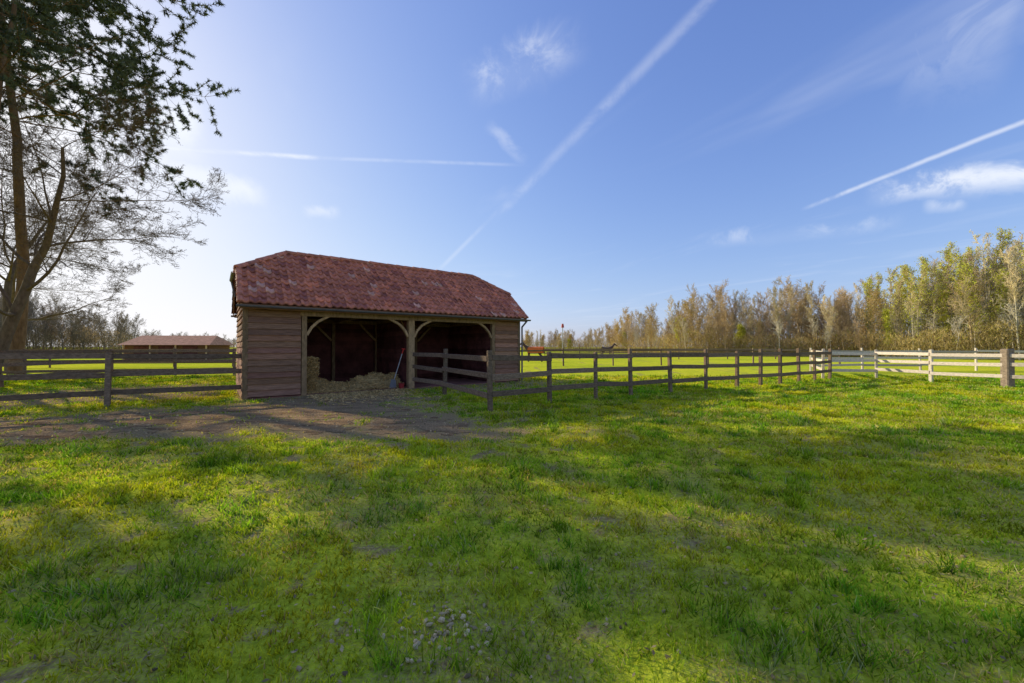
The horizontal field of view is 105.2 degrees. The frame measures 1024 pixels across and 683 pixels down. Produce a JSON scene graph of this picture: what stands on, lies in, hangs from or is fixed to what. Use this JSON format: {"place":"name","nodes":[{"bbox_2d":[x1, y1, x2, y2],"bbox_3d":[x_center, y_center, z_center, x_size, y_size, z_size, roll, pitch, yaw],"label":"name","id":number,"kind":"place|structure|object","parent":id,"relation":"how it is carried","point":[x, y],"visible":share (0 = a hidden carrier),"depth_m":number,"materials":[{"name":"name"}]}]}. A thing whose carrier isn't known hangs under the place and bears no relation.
{"place":"outdoors","nodes":[
{"label":"outdoors","id":0,"kind":"place"},
{"bbox_2d":[0,388,472,439],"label":"dirt track","id":1,"kind":"structure","parent":0,"point":[67,431],"depth_m":7.94,"materials":[{"name":"brown soil"}]},
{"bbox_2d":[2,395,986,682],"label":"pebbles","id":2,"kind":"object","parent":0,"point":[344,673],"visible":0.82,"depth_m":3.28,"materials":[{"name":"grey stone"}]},
{"bbox_2d":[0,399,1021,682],"bbox_3d":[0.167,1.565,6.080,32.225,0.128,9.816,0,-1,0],"label":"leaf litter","id":3,"kind":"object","parent":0,"point":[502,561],"visible":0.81,"depth_m":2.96,"materials":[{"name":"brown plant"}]},
{"bbox_2d":[0,347,1023,682],"bbox_3d":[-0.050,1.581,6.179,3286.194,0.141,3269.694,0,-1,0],"label":"ground","id":4,"kind":"structure","parent":0,"point":[588,633],"depth_m":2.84,"materials":[{"name":"green plant"}]},
{"bbox_2d":[0,27,43,101],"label":"pine tree","id":5,"kind":"object","parent":4,"relation":"on","point":[29,29],"visible":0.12,"depth_m":15.76,"materials":[{"name":"green plant"}]},
{"bbox_2d":[0,7,84,68],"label":"pine tree","id":6,"kind":"object","parent":4,"relation":"on","point":[50,61],"visible":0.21,"depth_m":17.52,"materials":[{"name":"green plant"}]},
{"bbox_2d":[0,350,112,373],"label":"wooden fence","id":7,"kind":"object","parent":4,"relation":"on","point":[51,363],"visible":0.7,"depth_m":16.68,"materials":[{"name":"brown wood"}]},
{"bbox_2d":[5,0,133,99],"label":"pine tree","id":8,"kind":"object","parent":4,"relation":"on","point":[72,76],"visible":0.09,"depth_m":27.09,"materials":[{"name":"green plant"}]},
{"bbox_2d":[0,117,160,370],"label":"oak tree","id":9,"kind":"object","parent":4,"relation":"on","point":[9,285],"visible":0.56,"depth_m":27.26,"materials":[{"name":"brown plant"}]},
{"bbox_2d":[0,0,191,386],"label":"pine tree","id":10,"kind":"object","parent":4,"relation":"on","point":[15,33],"visible":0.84,"depth_m":16.30,"materials":[{"name":"green plant"}]},
{"bbox_2d":[0,44,227,362],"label":"oak tree","id":11,"kind":"object","parent":4,"relation":"on","point":[16,307],"visible":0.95,"depth_m":15.94,"materials":[{"name":"brown plant"}]},
{"bbox_2d":[0,0,239,374],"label":"pine tree","id":12,"kind":"object","parent":4,"relation":"on","point":[18,341],"visible":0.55,"depth_m":20.95,"materials":[{"name":"green plant"}]},
{"bbox_2d":[3,348,236,375],"bbox_3d":[-17.538,1.099,19.538,17.526,1.520,0.491,0,-1,-13],"label":"wooden fence","id":13,"kind":"object","parent":4,"relation":"on","point":[26,371],"visible":0.46,"depth_m":19.38,"materials":[{"name":"brown wood"}]},
{"bbox_2d":[0,353,241,407],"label":"wooden fence","id":14,"kind":"object","parent":4,"relation":"on","point":[107,392],"visible":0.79,"depth_m":9.69,"materials":[{"name":"brown wood"}]},
{"bbox_2d":[27,348,236,367],"bbox_3d":[-27.966,1.212,28.743,32.352,1.538,0.628,0,-1,-7],"label":"wooden fence","id":15,"kind":"object","parent":4,"relation":"on","point":[143,362],"visible":0.16,"depth_m":28.64,"materials":[{"name":"brown wood"}]},
{"bbox_2d":[118,335,233,359],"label":"stable block","id":16,"kind":"structure","parent":4,"relation":"on","point":[172,342],"depth_m":45.84,"materials":[{"name":"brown wood"}]},
{"bbox_2d":[0,291,526,353],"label":"treeline","id":17,"kind":"object","parent":4,"relation":"on","point":[45,324],"visible":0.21,"depth_m":62.67,"materials":[{"name":"plant"}]},
{"bbox_2d":[307,371,440,404],"bbox_3d":[-4.449,1.380,12.190,3.331,0.664,6.032,1,-1,-37],"label":"straw heap","id":18,"kind":"object","parent":4,"relation":"on","point":[374,380],"visible":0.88,"depth_m":13.07,"materials":[{"name":"beige plant"}]},
{"bbox_2d":[229,250,530,399],"bbox_3d":[-4.826,-0.708,15.705,10.530,4.831,4.930,1,-1,-37],"label":"timber horse shelter","id":19,"kind":"object","parent":4,"relation":"on","point":[344,319],"visible":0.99,"depth_m":14.40,"materials":[{"name":"brown wood"}]},
{"bbox_2d":[307,356,319,391],"bbox_3d":[-6.611,1.063,12.768,0.504,1.190,1.020,1,-1,-37],"label":"straw bale stack","id":20,"kind":"object","parent":19,"relation":"on","point":[312,373],"visible":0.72,"depth_m":12.46,"materials":[{"name":"beige plant"}]},
{"bbox_2d":[389,348,404,387],"bbox_3d":[-4.072,0.941,13.908,0.579,1.407,0.059,0,-1,-31],"label":"stable shovel","id":21,"kind":"object","parent":19,"relation":"on","point":[393,383],"visible":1,"depth_m":13.85,"materials":[{"name":"paint"}]},
{"bbox_2d":[328,603,491,665],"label":"small stones","id":22,"kind":"object","parent":4,"relation":"on","point":[434,636],"visible":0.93,"depth_m":2.09,"materials":[{"name":"grey stone"}]},
{"bbox_2d":[413,349,492,411],"bbox_3d":[-1.819,0.984,11.460,0.467,1.536,5.624,0,-1,-32],"label":"wooden fence","id":23,"kind":"object","parent":4,"relation":"on","point":[445,356],"visible":0.9,"depth_m":10.59,"materials":[{"name":"brown wood"}]},
{"bbox_2d":[25,315,1023,359],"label":"undergrowth","id":24,"kind":"object","parent":4,"relation":"on","point":[936,344],"visible":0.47,"depth_m":58.90,"materials":[{"name":"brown plant"}]},
{"bbox_2d":[520,342,544,361],"bbox_3d":[1.914,1.001,38.174,2.703,1.949,0.659,0,-1,15],"label":"horse","id":25,"kind":"object","parent":4,"relation":"on","point":[526,347],"visible":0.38,"depth_m":37.86},
{"bbox_2d":[601,343,616,351],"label":"horse","id":26,"kind":"object","parent":4,"relation":"on","point":[612,346],"visible":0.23,"depth_m":52.12},
{"bbox_2d":[530,347,775,358],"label":"wooden fence","id":27,"kind":"object","parent":4,"relation":"on","point":[579,352],"visible":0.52,"depth_m":46.33,"materials":[{"name":"brown wood"}]},
{"bbox_2d":[492,348,831,402],"bbox_3d":[6.931,1.012,13.673,17.483,1.540,0.641,0,-1,-30],"label":"wooden fence","id":28,"kind":"object","parent":4,"relation":"on","point":[596,369],"visible":0.89,"depth_m":12.27,"materials":[{"name":"brown wood"}]},
{"bbox_2d":[520,348,840,365],"bbox_3d":[14.251,1.257,31.745,27.825,1.529,0.198,0,-1,-7],"label":"wooden fence","id":29,"kind":"object","parent":4,"relation":"on","point":[661,350],"visible":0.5,"depth_m":31.60,"materials":[{"name":"brown wood"}]},
{"bbox_2d":[523,225,1023,359],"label":"woodland","id":30,"kind":"object","parent":4,"relation":"on","point":[977,297],"visible":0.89,"depth_m":56.36,"materials":[{"name":"green plant"}]},
{"bbox_2d":[809,348,1023,378],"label":"white fence","id":31,"kind":"object","parent":4,"relation":"on","point":[862,364],"visible":0.73,"depth_m":23.70,"materials":[{"name":"white wood"}]},
{"bbox_2d":[827,350,1023,381],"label":"white fence","id":32,"kind":"object","parent":4,"relation":"on","point":[931,363],"visible":0.91,"depth_m":16.18,"materials":[{"name":"white wood"}]},
{"bbox_2d":[1000,349,1014,386],"bbox_3d":[18.160,1.031,14.363,0.280,1.520,0.250,0,-1,0],"label":"gate post","id":33,"kind":"object","parent":4,"relation":"on","point":[1007,370],"visible":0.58,"depth_m":14.26,"materials":[{"name":"beige wood"}]},
{"bbox_2d":[0,0,1023,346],"label":"sky","id":34,"kind":"structure","parent":0,"point":[585,161],"materials":[{"name":"blue"}]},
{"bbox_2d":[561,324,563,347],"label":"signal pole","id":35,"kind":"object","parent":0,"point":[562,326],"visible":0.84,"depth_m":40.97,"materials":[{"name":"metal"}]}
]}

